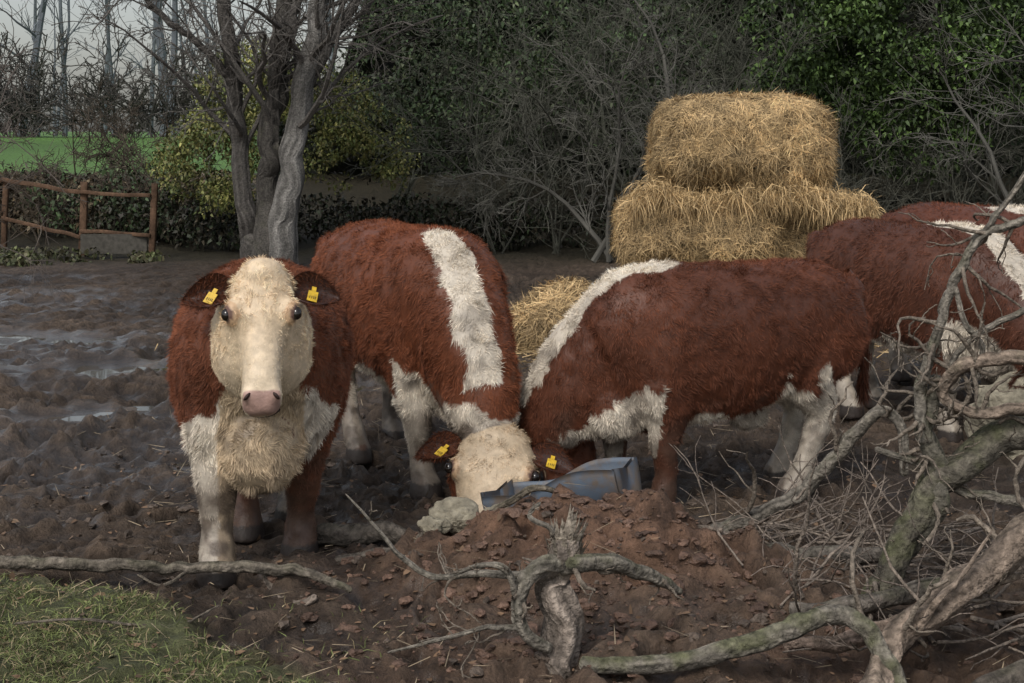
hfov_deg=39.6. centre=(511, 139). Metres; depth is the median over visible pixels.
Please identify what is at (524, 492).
bent branch
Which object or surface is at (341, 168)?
hedgerow
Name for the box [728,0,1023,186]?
ivy tree
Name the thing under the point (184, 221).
undergrowth
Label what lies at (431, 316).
hereford cow
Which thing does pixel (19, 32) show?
sky
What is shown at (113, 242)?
wooden fence
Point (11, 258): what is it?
ground ivy
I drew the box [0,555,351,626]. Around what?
fallen branch
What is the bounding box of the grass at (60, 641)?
[0,569,424,682]
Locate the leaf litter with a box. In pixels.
[0,388,1016,682]
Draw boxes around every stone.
[417,516,451,533]
[428,497,478,534]
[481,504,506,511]
[964,371,1023,459]
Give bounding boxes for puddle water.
[0,333,919,527]
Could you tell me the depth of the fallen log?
6.15 m
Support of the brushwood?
on the muddy ground at (130, 310)
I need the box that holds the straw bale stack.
[607,86,890,267]
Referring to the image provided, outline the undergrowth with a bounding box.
[87,190,1023,251]
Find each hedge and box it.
[0,12,258,137]
[0,167,255,237]
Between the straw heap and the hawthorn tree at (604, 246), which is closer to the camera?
the straw heap
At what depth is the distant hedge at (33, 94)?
62.18 m
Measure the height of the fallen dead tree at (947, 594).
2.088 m
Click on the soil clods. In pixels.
(587, 605)
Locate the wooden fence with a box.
[0,177,158,258]
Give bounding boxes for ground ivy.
[0,246,170,266]
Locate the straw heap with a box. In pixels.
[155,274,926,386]
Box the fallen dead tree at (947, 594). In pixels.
[579,172,1023,682]
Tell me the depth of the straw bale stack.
13.70 m
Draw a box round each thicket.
[0,76,228,245]
[317,0,1023,259]
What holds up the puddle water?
on the muddy ground at (130, 310)
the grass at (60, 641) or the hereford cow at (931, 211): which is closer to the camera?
the grass at (60, 641)
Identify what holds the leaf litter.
on the muddy ground at (130, 310)
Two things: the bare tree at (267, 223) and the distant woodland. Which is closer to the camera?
the bare tree at (267, 223)
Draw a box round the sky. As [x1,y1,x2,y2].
[0,0,361,131]
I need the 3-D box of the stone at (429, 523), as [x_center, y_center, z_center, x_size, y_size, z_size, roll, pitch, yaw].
[-0.327,1.629,6.002,0.148,0.083,0.090,0,0,0]
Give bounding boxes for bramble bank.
[19,0,1023,233]
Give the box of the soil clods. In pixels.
[5,413,1023,682]
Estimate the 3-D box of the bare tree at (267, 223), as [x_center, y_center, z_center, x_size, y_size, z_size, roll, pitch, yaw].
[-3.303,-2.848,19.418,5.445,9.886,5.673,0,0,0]
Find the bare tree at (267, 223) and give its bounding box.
[35,0,468,265]
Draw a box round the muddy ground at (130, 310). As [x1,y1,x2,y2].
[0,132,1023,682]
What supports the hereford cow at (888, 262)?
on the muddy ground at (130, 310)
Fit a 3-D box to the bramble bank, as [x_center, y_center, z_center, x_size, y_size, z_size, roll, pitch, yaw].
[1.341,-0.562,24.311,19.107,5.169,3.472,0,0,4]
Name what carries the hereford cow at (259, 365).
on the muddy ground at (130, 310)
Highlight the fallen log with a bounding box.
[316,520,423,562]
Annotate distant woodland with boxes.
[0,0,359,136]
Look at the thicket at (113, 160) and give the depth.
25.80 m
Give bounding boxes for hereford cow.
[165,254,356,589]
[310,217,576,512]
[516,255,874,502]
[804,215,1023,442]
[880,200,1023,381]
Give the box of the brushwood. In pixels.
[668,416,1023,669]
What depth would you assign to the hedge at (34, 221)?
24.98 m
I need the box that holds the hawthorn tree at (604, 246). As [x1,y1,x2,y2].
[426,0,1023,262]
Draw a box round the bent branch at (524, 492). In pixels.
[491,485,554,510]
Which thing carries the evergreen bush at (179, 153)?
on the muddy ground at (130, 310)
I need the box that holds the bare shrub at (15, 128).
[0,1,89,304]
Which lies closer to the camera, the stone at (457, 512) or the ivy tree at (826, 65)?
the stone at (457, 512)
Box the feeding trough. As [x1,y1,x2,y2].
[480,457,641,508]
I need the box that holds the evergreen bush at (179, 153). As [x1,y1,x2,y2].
[145,37,421,218]
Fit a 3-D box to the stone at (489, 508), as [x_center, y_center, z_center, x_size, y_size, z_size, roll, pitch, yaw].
[-0.066,1.621,6.149,0.128,0.094,0.116,0,0,29]
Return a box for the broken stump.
[345,493,683,679]
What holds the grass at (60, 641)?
on the muddy ground at (130, 310)
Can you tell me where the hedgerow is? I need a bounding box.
[255,0,1023,184]
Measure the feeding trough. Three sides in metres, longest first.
0.656 x 0.526 x 0.277 m
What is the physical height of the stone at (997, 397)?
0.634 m
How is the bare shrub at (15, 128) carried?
on the muddy ground at (130, 310)
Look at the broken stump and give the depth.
4.84 m
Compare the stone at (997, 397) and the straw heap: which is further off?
the straw heap

